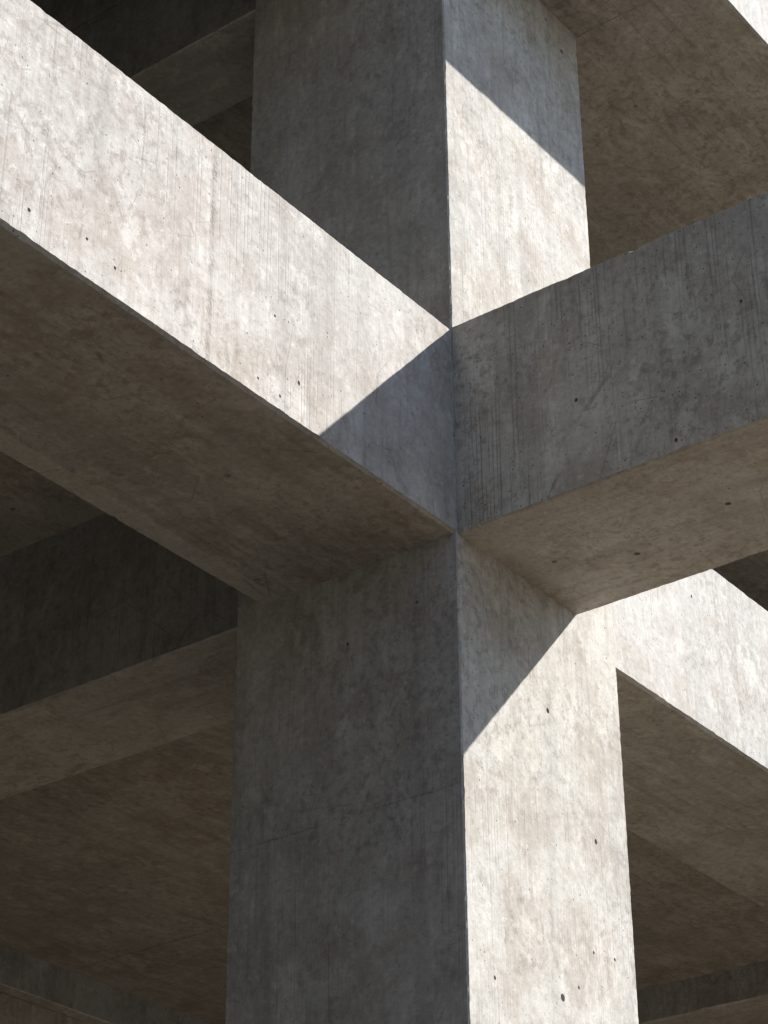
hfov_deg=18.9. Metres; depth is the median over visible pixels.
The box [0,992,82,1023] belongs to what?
concrete wall
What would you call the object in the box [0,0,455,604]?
concrete beam
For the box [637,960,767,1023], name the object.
concrete beam
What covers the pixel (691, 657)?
concrete beam
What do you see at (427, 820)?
concrete column
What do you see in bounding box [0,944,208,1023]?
concrete beam
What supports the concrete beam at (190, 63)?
attached to the concrete column
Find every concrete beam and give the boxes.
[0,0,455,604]
[0,513,237,799]
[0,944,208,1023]
[30,0,255,126]
[452,193,767,614]
[540,0,648,35]
[612,569,767,910]
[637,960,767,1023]
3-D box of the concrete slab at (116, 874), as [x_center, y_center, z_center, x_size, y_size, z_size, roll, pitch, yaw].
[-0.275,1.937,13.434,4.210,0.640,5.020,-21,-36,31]
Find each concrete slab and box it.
[0,451,104,556]
[0,720,767,1023]
[193,95,767,610]
[576,0,767,267]
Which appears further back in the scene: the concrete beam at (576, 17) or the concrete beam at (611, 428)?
the concrete beam at (576, 17)
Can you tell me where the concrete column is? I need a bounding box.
[225,0,638,1023]
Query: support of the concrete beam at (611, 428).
attached to the concrete column
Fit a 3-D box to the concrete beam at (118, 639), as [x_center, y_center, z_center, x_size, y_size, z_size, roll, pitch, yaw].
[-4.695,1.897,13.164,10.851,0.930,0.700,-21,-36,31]
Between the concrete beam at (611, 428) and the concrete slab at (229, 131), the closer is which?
the concrete beam at (611, 428)

